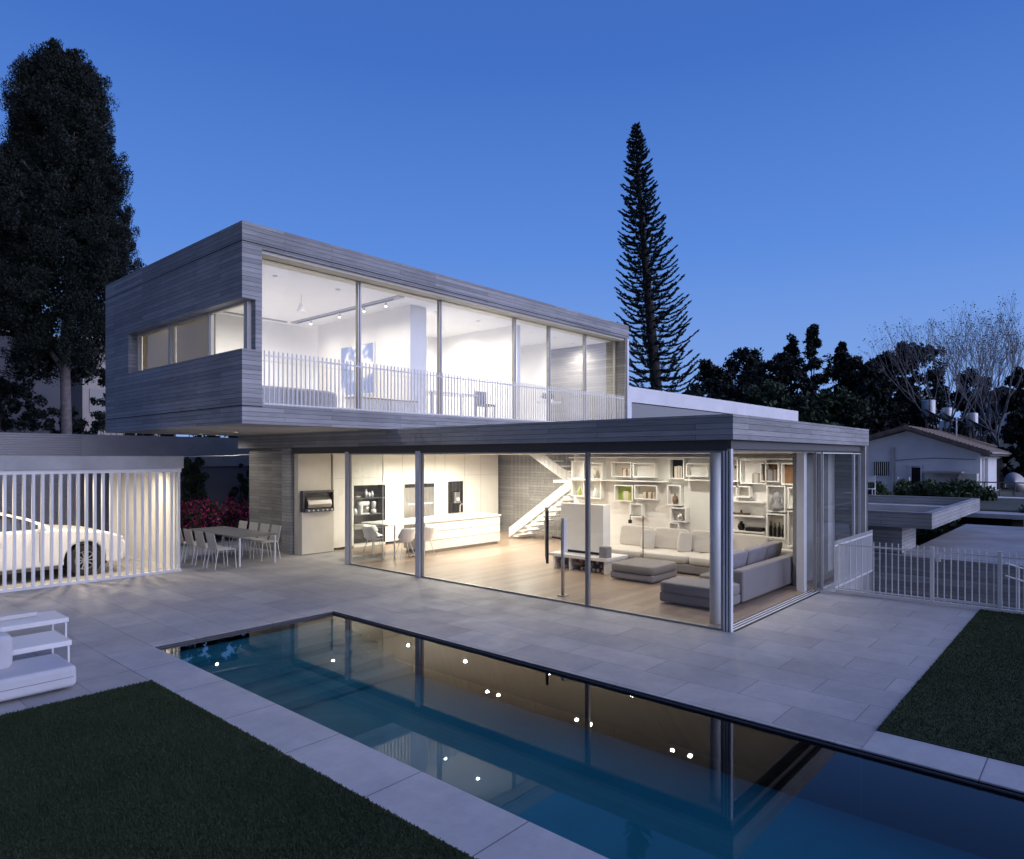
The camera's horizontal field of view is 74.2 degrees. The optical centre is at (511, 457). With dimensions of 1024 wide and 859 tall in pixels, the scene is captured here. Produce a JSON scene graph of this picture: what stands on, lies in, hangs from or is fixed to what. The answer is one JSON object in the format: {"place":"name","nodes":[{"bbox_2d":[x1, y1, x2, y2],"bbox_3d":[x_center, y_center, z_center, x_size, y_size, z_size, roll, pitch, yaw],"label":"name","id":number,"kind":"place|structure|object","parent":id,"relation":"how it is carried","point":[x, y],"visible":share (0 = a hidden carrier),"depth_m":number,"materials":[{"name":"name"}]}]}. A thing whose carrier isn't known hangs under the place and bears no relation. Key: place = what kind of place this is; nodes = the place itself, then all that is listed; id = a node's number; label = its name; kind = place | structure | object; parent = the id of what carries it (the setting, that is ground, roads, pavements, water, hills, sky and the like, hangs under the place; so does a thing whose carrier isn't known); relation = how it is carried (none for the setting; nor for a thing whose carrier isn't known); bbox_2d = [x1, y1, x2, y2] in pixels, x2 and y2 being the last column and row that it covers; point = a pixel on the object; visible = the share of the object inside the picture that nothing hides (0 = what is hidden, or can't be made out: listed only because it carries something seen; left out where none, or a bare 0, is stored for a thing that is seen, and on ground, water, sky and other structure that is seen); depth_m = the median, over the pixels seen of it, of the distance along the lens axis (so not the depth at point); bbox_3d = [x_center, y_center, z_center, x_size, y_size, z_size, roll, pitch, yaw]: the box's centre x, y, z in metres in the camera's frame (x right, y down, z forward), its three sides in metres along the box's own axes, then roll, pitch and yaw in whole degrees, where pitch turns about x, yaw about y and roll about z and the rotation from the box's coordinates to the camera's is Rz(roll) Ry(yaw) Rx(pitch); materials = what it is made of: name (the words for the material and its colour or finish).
{"place":"outdoors","nodes":[
{"label":"outdoors","id":0,"kind":"place"},
{"bbox_2d":[0,679,478,858],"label":"lawn","id":1,"kind":"structure","parent":0,"point":[125,856],"depth_m":5.14,"materials":[{"name":"green plant"}]},
{"bbox_2d":[361,512,500,556],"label":"kitchen island","id":2,"kind":"structure","parent":0,"point":[460,531],"depth_m":19.44,"materials":[{"name":"white wood"}]},
{"bbox_2d":[0,536,978,817],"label":"terrace","id":3,"kind":"structure","parent":0,"point":[842,670],"depth_m":10.02,"materials":[{"name":"stone"}]},
{"bbox_2d":[0,610,68,636],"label":"lounge table","id":4,"kind":"object","parent":3,"relation":"on","point":[53,617],"visible":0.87,"depth_m":9.71,"materials":[{"name":"white metal"}]},
{"bbox_2d":[0,610,37,620],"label":"table pad","id":5,"kind":"object","parent":4,"relation":"on","point":[16,615],"visible":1,"depth_m":9.83,"materials":[{"name":"beige fabric"}]},
{"bbox_2d":[0,632,76,703],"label":"outdoor sofa","id":6,"kind":"object","parent":3,"relation":"on","point":[32,676],"visible":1,"depth_m":7.56,"materials":[{"name":"white fabric"}]},
{"bbox_2d":[12,630,71,661],"bbox_3d":[-6.440,2.495,8.341,0.740,0.310,1.560,0,0,41],"label":"lounge table","id":7,"kind":"object","parent":3,"relation":"on","point":[34,642],"visible":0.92,"depth_m":8.62,"materials":[{"name":"white metal"}]},
{"bbox_2d":[0,510,124,575],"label":"parked car","id":8,"kind":"object","parent":3,"relation":"on","point":[37,546],"visible":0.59,"depth_m":14.67,"materials":[{"name":"white paint"}]},
{"bbox_2d":[0,456,183,592],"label":"carport","id":9,"kind":"object","parent":3,"relation":"on","point":[144,506],"visible":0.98,"depth_m":14.70,"materials":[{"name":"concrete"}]},
{"bbox_2d":[183,529,212,564],"bbox_3d":[-7.907,2.218,17.050,0.451,0.867,0.561,0,0,41],"label":"dining chair","id":10,"kind":"object","parent":3,"relation":"on","point":[188,535],"visible":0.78,"depth_m":16.89,"materials":[{"name":"plastic"}]},
{"bbox_2d":[194,530,224,566],"bbox_3d":[-7.443,2.218,16.639,0.451,0.867,0.561,0,0,41],"label":"dining chair","id":11,"kind":"object","parent":3,"relation":"on","point":[199,538],"visible":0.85,"depth_m":16.49,"materials":[{"name":"plastic"}]},
{"bbox_2d":[205,532,236,569],"bbox_3d":[-6.979,2.218,16.229,0.451,0.867,0.561,0,0,41],"label":"dining chair","id":12,"kind":"object","parent":3,"relation":"on","point":[211,541],"visible":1,"depth_m":16.09,"materials":[{"name":"plastic"}]},
{"bbox_2d":[189,526,276,566],"bbox_3d":[-7.324,2.285,17.642,2.850,0.730,1.000,0,0,41],"label":"dining table","id":13,"kind":"object","parent":3,"relation":"on","point":[238,533],"visible":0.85,"depth_m":17.31,"materials":[{"name":"white metal"}]},
{"bbox_2d":[228,463,248,524],"bbox_3d":[-9.174,1.419,23.380,1.207,2.469,1.158,0,0,-28],"label":"climbing plant","id":14,"kind":"object","parent":3,"relation":"on","point":[243,488],"visible":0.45,"depth_m":23.27,"materials":[{"name":"green plant"}]},
{"bbox_2d":[242,523,269,558],"bbox_3d":[-6.844,2.218,18.071,0.451,0.867,0.561,0,0,41],"label":"dining chair","id":15,"kind":"object","parent":3,"relation":"on","point":[264,527],"visible":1,"depth_m":18.13,"materials":[{"name":"plastic"}]},
{"bbox_2d":[253,525,280,560],"bbox_3d":[-6.394,2.218,17.674,0.451,0.867,0.561,0,0,41],"label":"dining chair","id":16,"kind":"object","parent":3,"relation":"on","point":[276,529],"visible":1,"depth_m":17.75,"materials":[{"name":"plastic"}]},
{"bbox_2d":[299,490,333,554],"bbox_3d":[-5.338,1.770,18.642,0.289,1.720,0.990,0,0,41],"label":"barbecue","id":17,"kind":"object","parent":3,"relation":"on","point":[315,527],"visible":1,"depth_m":18.59,"materials":[{"name":"silver metal"}]},
{"bbox_2d":[834,530,872,589],"bbox_3d":[7.326,2.140,14.468,0.024,0.960,2.838,0,0,41],"label":"side railing","id":18,"kind":"object","parent":3,"relation":"on","point":[865,537],"visible":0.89,"depth_m":14.38,"materials":[{"name":"white metal"}]},
{"bbox_2d":[835,539,1023,614],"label":"pool fence","id":19,"kind":"object","parent":3,"relation":"on","point":[938,558],"visible":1,"depth_m":12.15,"materials":[{"name":"white metal"}]},
{"bbox_2d":[0,0,1023,437],"label":"sky","id":20,"kind":"structure","parent":0,"point":[845,167],"materials":[{"name":"blue"}]},
{"bbox_2d":[106,647,1023,858],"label":"pool coping","id":21,"kind":"object","parent":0,"point":[468,823],"visible":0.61,"depth_m":5.76,"materials":[{"name":"stone"}]},
{"bbox_2d":[158,613,1023,858],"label":"pool basin","id":22,"kind":"object","parent":21,"relation":"in","point":[607,796],"visible":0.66,"depth_m":7.21,"materials":[{"name":"blue tile"}]},
{"bbox_2d":[157,612,1023,797],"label":"pool gutter","id":23,"kind":"object","parent":22,"relation":"attached to","point":[850,750],"visible":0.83,"depth_m":7.23,"materials":[{"name":"metal"}]},
{"bbox_2d":[876,609,1023,765],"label":"lawn","id":24,"kind":"structure","parent":0,"point":[996,749],"depth_m":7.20,"materials":[{"name":"green plant"}]},
{"bbox_2d":[894,435,1023,553],"bbox_3d":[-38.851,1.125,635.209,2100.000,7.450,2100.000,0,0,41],"label":"ground","id":25,"kind":"structure","parent":0,"point":[1005,505],"depth_m":27.92,"materials":[{"name":"grey"}]},
{"bbox_2d":[0,376,54,432],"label":"garden shrub","id":26,"kind":"object","parent":25,"relation":"on","point":[15,389],"visible":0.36,"depth_m":35.14,"materials":[{"name":"green plant"}]},
{"bbox_2d":[0,330,60,433],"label":"apartment building","id":27,"kind":"structure","parent":25,"relation":"on","point":[51,392],"depth_m":38.80,"materials":[{"name":"grey concrete"}]},
{"bbox_2d":[19,406,95,434],"bbox_3d":[-24.405,0.021,36.305,4.541,5.563,4.496,0,0,41],"label":"garden shrub","id":28,"kind":"object","parent":25,"relation":"on","point":[80,424],"visible":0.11,"depth_m":35.78,"materials":[{"name":"green plant"}]},
{"bbox_2d":[0,37,146,433],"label":"cypress tree","id":29,"kind":"object","parent":25,"relation":"on","point":[61,168],"visible":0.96,"depth_m":30.62,"materials":[{"name":"green plant"}]},
{"bbox_2d":[70,337,159,435],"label":"apartment building","id":30,"kind":"structure","parent":25,"relation":"on","point":[81,395],"depth_m":44.95,"materials":[{"name":"grey concrete"}]},
{"bbox_2d":[89,389,104,412],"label":"window","id":31,"kind":"structure","parent":30,"relation":"in","point":[98,393],"depth_m":45.01,"materials":[{"name":"glass"}]},
{"bbox_2d":[77,368,156,435],"bbox_3d":[-21.929,-0.949,36.954,4.863,7.794,4.203,0,0,41],"label":"garden shrub","id":32,"kind":"object","parent":25,"relation":"on","point":[99,416],"visible":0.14,"depth_m":36.31,"materials":[{"name":"green plant"}]},
{"bbox_2d":[0,433,248,532],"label":"boundary wall","id":33,"kind":"structure","parent":25,"relation":"on","point":[220,468],"depth_m":20.61,"materials":[{"name":"concrete"}]},
{"bbox_2d":[180,457,211,534],"bbox_3d":[-10.490,1.356,22.131,1.440,2.826,1.915,0,0,-24],"label":"climbing plant","id":34,"kind":"object","parent":25,"relation":"on","point":[198,485],"visible":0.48,"depth_m":22.01,"materials":[{"name":"green plant"}]},
{"bbox_2d":[180,497,227,543],"bbox_3d":[-9.728,2.008,21.242,1.713,1.560,1.693,0,0,-41],"label":"flowering shrub","id":35,"kind":"object","parent":25,"relation":"on","point":[202,513],"visible":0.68,"depth_m":20.96,"materials":[{"name":"pink plant"}]},
{"bbox_2d":[207,495,248,540],"bbox_3d":[-9.097,1.989,22.232,1.676,1.483,1.811,0,0,-3],"label":"flowering shrub","id":36,"kind":"object","parent":25,"relation":"on","point":[233,511],"visible":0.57,"depth_m":22.16,"materials":[{"name":"pink plant"}]},
{"bbox_2d":[105,220,872,632],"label":"house","id":37,"kind":"structure","parent":25,"relation":"on","point":[195,332],"depth_m":15.97,"materials":[{"name":"concrete"}]},
{"bbox_2d":[137,325,169,370],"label":"side window","id":38,"kind":"structure","parent":37,"relation":"in","point":[139,336],"depth_m":16.32,"materials":[{"name":"grey metal"}]},
{"bbox_2d":[170,312,209,363],"bbox_3d":[-6.987,-2.530,14.687,1.970,0.950,0.070,0,0,41],"label":"side window","id":39,"kind":"structure","parent":37,"relation":"in","point":[173,325],"depth_m":14.95,"materials":[{"name":"grey metal"}]},
{"bbox_2d":[210,301,244,354],"bbox_3d":[-5.669,-2.530,13.521,1.490,0.950,0.070,0,0,41],"label":"side window","id":40,"kind":"structure","parent":37,"relation":"in","point":[212,313],"depth_m":13.92,"materials":[{"name":"grey metal"}]},
{"bbox_2d":[262,385,336,406],"bbox_3d":[-5.555,-1.280,15.529,2.300,0.500,2.200,0,0,41],"label":"bed","id":41,"kind":"object","parent":37,"relation":"on","point":[294,396],"visible":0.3,"depth_m":14.78,"materials":[{"name":"grey fabric"}]},
{"bbox_2d":[262,258,358,409],"bbox_3d":[-4.262,-2.490,14.198,0.090,2.919,2.476,0,0,41],"label":"window","id":42,"kind":"structure","parent":37,"relation":"in","point":[357,282],"depth_m":15.08,"materials":[{"name":"grey metal"}]},
{"bbox_2d":[340,341,374,396],"bbox_3d":[-4.331,-2.450,18.950,1.560,1.420,0.046,0,0,41],"label":"painting","id":43,"kind":"object","parent":37,"relation":"attached to","point":[348,353],"visible":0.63,"depth_m":18.99,"materials":[{"name":"blue paper"}]},
{"bbox_2d":[361,526,384,555],"bbox_3d":[-3.734,2.229,18.036,0.486,0.823,0.510,0,0,32],"label":"shell chair","id":44,"kind":"object","parent":37,"relation":"on","point":[370,533],"visible":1,"depth_m":17.87,"materials":[{"name":"white plastic"}]},
{"bbox_2d":[345,397,416,411],"bbox_3d":[-3.201,-1.250,16.718,0.490,0.360,1.840,0,0,41],"label":"sideboard","id":45,"kind":"object","parent":37,"relation":"on","point":[371,403],"visible":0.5,"depth_m":16.44,"materials":[{"name":"beige paint"}]},
{"bbox_2d":[359,281,439,414],"bbox_3d":[-2.625,-2.490,16.048,0.090,2.919,2.416,0,0,41],"label":"window","id":46,"kind":"structure","parent":37,"relation":"in","point":[438,301],"depth_m":16.19,"materials":[{"name":"grey metal"}]},
{"bbox_2d":[394,528,414,559],"bbox_3d":[-2.768,2.229,17.598,0.486,0.823,0.510,0,0,-33],"label":"shell chair","id":47,"kind":"object","parent":37,"relation":"on","point":[406,535],"visible":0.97,"depth_m":17.44,"materials":[{"name":"white plastic"}]},
{"bbox_2d":[331,454,497,549],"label":"kitchen cabinet wall","id":48,"kind":"structure","parent":37,"relation":"on","point":[388,480],"depth_m":21.09,"materials":[{"name":"white laminate"}]},
{"bbox_2d":[264,350,623,421],"bbox_3d":[-0.513,-1.541,17.892,0.029,1.060,12.909,0,0,41],"label":"balcony railing","id":49,"kind":"object","parent":37,"relation":"on","point":[420,374],"visible":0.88,"depth_m":16.03,"materials":[{"name":"white metal"}]},
{"bbox_2d":[426,390,477,415],"bbox_3d":[-1.800,-1.401,18.716,0.700,0.739,1.750,0,0,41],"label":"desk","id":50,"kind":"object","parent":37,"relation":"on","point":[450,396],"visible":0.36,"depth_m":18.59,"materials":[{"name":"white wood"}]},
{"bbox_2d":[440,300,514,419],"bbox_3d":[-0.879,-2.490,18.022,0.090,2.919,2.806,0,0,41],"label":"window","id":51,"kind":"structure","parent":37,"relation":"in","point":[513,319],"depth_m":17.92,"materials":[{"name":"grey metal"}]},
{"bbox_2d":[515,318,548,421],"bbox_3d":[0.575,-2.490,19.666,0.090,2.919,1.536,0,0,41],"label":"window","id":52,"kind":"structure","parent":37,"relation":"in","point":[547,326],"depth_m":20.19,"materials":[{"name":"grey metal"}]},
{"bbox_2d":[509,455,573,536],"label":"staircase","id":53,"kind":"structure","parent":37,"relation":"on","point":[533,513],"depth_m":21.82,"materials":[{"name":"white metal"}]},
{"bbox_2d":[544,454,566,542],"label":"stair railing cables","id":54,"kind":"object","parent":37,"relation":"on","point":[557,493],"visible":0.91,"depth_m":20.79,"materials":[{"name":"metal"}]},
{"bbox_2d":[545,507,568,596],"bbox_3d":[0.732,1.834,13.356,0.395,1.608,1.240,0,0,-17],"label":"television","id":55,"kind":"object","parent":37,"relation":"on","point":[564,535],"visible":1,"depth_m":12.87,"materials":[{"name":"metal"}]},
{"bbox_2d":[549,326,584,420],"bbox_3d":[1.705,-2.490,20.943,0.090,2.919,1.826,0,0,41],"label":"window","id":56,"kind":"structure","parent":37,"relation":"in","point":[550,327],"depth_m":20.72,"materials":[{"name":"grey metal"}]},
{"bbox_2d":[549,503,627,574],"bbox_3d":[1.800,1.874,16.032,1.650,1.528,0.900,0,0,41],"label":"fireplace","id":57,"kind":"object","parent":37,"relation":"on","point":[603,558],"visible":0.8,"depth_m":15.83,"materials":[{"name":"white paint"}]},
{"bbox_2d":[585,334,615,419],"bbox_3d":[2.901,-2.490,22.295,0.090,2.919,1.736,0,0,41],"label":"window","id":58,"kind":"structure","parent":37,"relation":"in","point":[614,342],"depth_m":22.91,"materials":[{"name":"grey metal"}]},
{"bbox_2d":[611,558,676,582],"bbox_3d":[2.881,2.442,14.756,1.080,0.335,1.120,0,0,41],"label":"ottoman","id":59,"kind":"object","parent":37,"relation":"on","point":[646,570],"visible":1,"depth_m":14.40,"materials":[{"name":"grey fabric"}]},
{"bbox_2d":[632,403,724,417],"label":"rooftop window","id":60,"kind":"structure","parent":37,"relation":"in","point":[638,410],"depth_m":24.93,"materials":[{"name":"glass"}]},
{"bbox_2d":[569,457,792,550],"bbox_3d":[4.415,1.220,17.834,7.060,2.460,0.265,0,0,41],"label":"bookcase","id":61,"kind":"object","parent":37,"relation":"attached to","point":[746,468],"visible":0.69,"depth_m":17.75,"materials":[{"name":"white paint"}]},
{"bbox_2d":[771,492,783,510],"bbox_3d":[6.336,1.044,16.171,0.292,0.450,0.300,0,0,41],"label":"bust","id":62,"kind":"object","parent":61,"relation":"in","point":[776,505],"visible":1,"depth_m":16.09,"materials":[{"name":"white stone"}]},
{"bbox_2d":[660,576,739,607],"bbox_3d":[3.384,2.425,12.201,1.220,0.370,0.840,0,0,41],"label":"chaise","id":63,"kind":"object","parent":37,"relation":"on","point":[690,591],"visible":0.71,"depth_m":11.99,"materials":[{"name":"grey fabric"}]},
{"bbox_2d":[610,525,792,602],"bbox_3d":[3.573,2.168,14.964,4.620,0.884,3.550,0,0,41],"label":"corner sofa","id":64,"kind":"object","parent":37,"relation":"on","point":[762,564],"visible":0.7,"depth_m":15.14,"materials":[{"name":"grey fabric"}]},
{"bbox_2d":[813,452,818,589],"bbox_3d":[6.061,1.263,13.491,0.030,2.726,0.240,0,0,41],"label":"sliding door","id":65,"kind":"structure","parent":37,"relation":"in","point":[817,587],"depth_m":13.56,"materials":[{"name":"grey metal"}]},
{"bbox_2d":[814,452,820,590],"bbox_3d":[6.062,1.263,13.409,0.030,2.726,0.320,0,0,41],"label":"sliding door","id":66,"kind":"structure","parent":37,"relation":"in","point":[815,453],"depth_m":13.34,"materials":[{"name":"grey metal"}]},
{"bbox_2d":[614,122,713,397],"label":"norfolk pine","id":67,"kind":"object","parent":25,"relation":"on","point":[649,336],"visible":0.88,"depth_m":44.50,"materials":[{"name":"green plant"}]},
{"bbox_2d":[687,358,739,401],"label":"broadleaf tree","id":68,"kind":"object","parent":25,"relation":"on","point":[714,375],"visible":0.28,"depth_m":51.30,"materials":[{"name":"green plant"}]},
{"bbox_2d":[711,381,751,403],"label":"broadleaf tree","id":69,"kind":"object","parent":25,"relation":"on","point":[733,391],"visible":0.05,"depth_m":45.70,"materials":[{"name":"green plant"}]},
{"bbox_2d":[722,347,767,402],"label":"broadleaf tree","id":70,"kind":"object","parent":25,"relation":"on","point":[747,360],"visible":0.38,"depth_m":55.27,"materials":[{"name":"green plant"}]},
{"bbox_2d":[741,379,804,408],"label":"broadleaf tree","id":71,"kind":"object","parent":25,"relation":"on","point":[771,395],"visible":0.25,"depth_m":43.06,"materials":[{"name":"green plant"}]},
{"bbox_2d":[740,351,817,405],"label":"broadleaf tree","id":72,"kind":"object","parent":25,"relation":"on","point":[781,366],"visible":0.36,"depth_m":49.37,"materials":[{"name":"green plant"}]},
{"bbox_2d":[783,333,805,394],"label":"conifer tree","id":73,"kind":"object","parent":25,"relation":"on","point":[791,347],"visible":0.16,"depth_m":55.92,"materials":[{"name":"green plant"}]},
{"bbox_2d":[797,323,830,394],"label":"conifer tree","id":74,"kind":"object","parent":25,"relation":"on","point":[813,341],"visible":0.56,"depth_m":53.60,"materials":[{"name":"green plant"}]},
{"bbox_2d":[787,385,871,426],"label":"broadleaf tree","id":75,"kind":"object","parent":25,"relation":"on","point":[826,406],"visible":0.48,"depth_m":41.13,"materials":[{"name":"green plant"}]},
{"bbox_2d":[820,350,895,426],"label":"broadleaf tree","id":76,"kind":"object","parent":25,"relation":"on","point":[846,364],"visible":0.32,"depth_m":54.26,"materials":[{"name":"green plant"}]},
{"bbox_2d":[839,376,913,434],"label":"broadleaf tree","id":77,"kind":"object","parent":25,"relation":"on","point":[873,392],"visible":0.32,"depth_m":45.11,"materials":[{"name":"green plant"}]},
{"bbox_2d":[839,361,921,418],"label":"broadleaf tree","id":78,"kind":"object","parent":25,"relation":"on","point":[876,373],"visible":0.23,"depth_m":51.31,"materials":[{"name":"green plant"}]},
{"bbox_2d":[868,481,892,494],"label":"hedge","id":79,"kind":"object","parent":25,"relation":"on","point":[881,489],"visible":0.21,"depth_m":29.70,"materials":[{"name":"green plant"}]},
{"bbox_2d":[851,349,919,432],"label":"broadleaf tree","id":80,"kind":"object","parent":25,"relation":"on","point":[890,366],"visible":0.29,"depth_m":55.63,"materials":[{"name":"green plant"}]},
{"bbox_2d":[884,340,952,424],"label":"broadleaf tree","id":81,"kind":"object","parent":25,"relation":"on","point":[940,398],"visible":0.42,"depth_m":58.49,"materials":[{"name":"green plant"}]},
{"bbox_2d":[868,495,979,552],"bbox_3d":[9.775,2.965,20.459,6.330,3.370,7.600,0,0,41],"label":"concrete canopy","id":82,"kind":"object","parent":25,"relation":"on","point":[895,520],"visible":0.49,"depth_m":16.65,"materials":[{"name":"grey concrete"}]},
{"bbox_2d":[901,400,947,430],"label":"broadleaf tree","id":83,"kind":"object","parent":25,"relation":"on","point":[917,417],"visible":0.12,"depth_m":50.20,"materials":[{"name":"green plant"}]},
{"bbox_2d":[893,478,982,501],"bbox_3d":[18.708,1.562,29.892,3.573,1.398,2.276,0,0,41],"label":"hedge","id":84,"kind":"object","parent":25,"relation":"on","point":[927,487],"visible":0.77,"depth_m":29.35,"materials":[{"name":"green plant"}]},
{"bbox_2d":[916,518,960,546],"bbox_3d":[14.433,2.609,23.967,2.350,1.717,1.521,0,0,41],"label":"hedge","id":85,"kind":"object","parent":25,"relation":"on","point":[923,536],"visible":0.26,"depth_m":23.43,"materials":[{"name":"green plant"}]},
{"bbox_2d":[857,301,1021,434],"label":"bare tree","id":86,"kind":"object","parent":25,"relation":"on","point":[952,381],"visible":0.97,"depth_m":43.24,"materials":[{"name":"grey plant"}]},
{"bbox_2d":[868,425,1011,492],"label":"neighbour house","id":87,"kind":"structure","parent":25,"relation":"on","point":[915,454],"depth_m":35.83,"materials":[{"name":"white paint"}]},
{"bbox_2d":[874,462,888,475],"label":"window","id":88,"kind":"structure","parent":87,"relation":"in","point":[880,468],"depth_m":36.85,"materials":[{"name":"black paint"}]},
{"bbox_2d":[910,464,921,483],"bbox_3d":[21.359,1.100,35.778,0.580,1.460,0.098,0,0,41],"label":"door","id":89,"kind":"structure","parent":87,"relation":"in","point":[915,472],"depth_m":35.77,"materials":[{"name":"black paint"}]},
{"bbox_2d":[921,400,949,427],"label":"water heater","id":90,"kind":"object","parent":87,"relation":"on","point":[925,407],"visible":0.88,"depth_m":43.61,"materials":[{"name":"black paint"}]},
{"bbox_2d":[966,413,994,438],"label":"water heater","id":91,"kind":"object","parent":87,"relation":"on","point":[971,419],"visible":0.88,"depth_m":42.75,"materials":[{"name":"black paint"}]},
{"bbox_2d":[872,524,1023,610],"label":"retaining wall","id":92,"kind":"structure","parent":25,"relation":"on","point":[990,539],"depth_m":15.81,"materials":[{"name":"concrete"}]},
{"bbox_2d":[918,290,1023,446],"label":"bare tree","id":93,"kind":"object","parent":25,"relation":"on","point":[995,438],"visible":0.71,"depth_m":45.35,"materials":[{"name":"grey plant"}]},
{"bbox_2d":[939,368,1004,444],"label":"broadleaf tree","id":94,"kind":"object","parent":25,"relation":"on","point":[963,430],"visible":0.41,"depth_m":57.56,"materials":[{"name":"green plant"}]},
{"bbox_2d":[924,303,1023,441],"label":"bare tree","id":95,"kind":"object","parent":25,"relation":"on","point":[993,394],"visible":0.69,"depth_m":46.84,"materials":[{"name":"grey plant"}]},
{"bbox_2d":[938,386,1018,435],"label":"tree","id":96,"kind":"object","parent":25,"relation":"on","point":[941,425],"depth_m":71.81,"materials":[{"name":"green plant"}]},
{"bbox_2d":[952,511,1023,525],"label":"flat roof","id":97,"kind":"structure","parent":25,"relation":"on","point":[991,518],"depth_m":23.85,"materials":[{"name":"concrete"}]},
{"bbox_2d":[979,485,997,500],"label":"hedge","id":98,"kind":"object","parent":25,"relation":"on","point":[987,493],"visible":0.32,"depth_m":29.76,"materials":[{"name":"green plant"}]},
{"bbox_2d":[997,406,1023,477],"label":"broadleaf tree","id":99,"kind":"object","parent":25,"relation":"on","point":[1012,433],"visible":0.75,"depth_m":39.99,"materials":[{"name":"green plant"}]},
{"bbox_2d":[998,366,1023,470],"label":"broadleaf tree","id":100,"kind":"object","parent":25,"relation":"on","point":[1013,398],"visible":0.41,"depth_m":45.64,"materials":[{"name":"green plant"}]},
{"bbox_2d":[1005,472,1023,495],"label":"satellite dish","id":101,"kind":"object","parent":25,"relation":"on","point":[1013,477],"visible":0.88,"depth_m":32.78,"materials":[{"name":"grey metal"}]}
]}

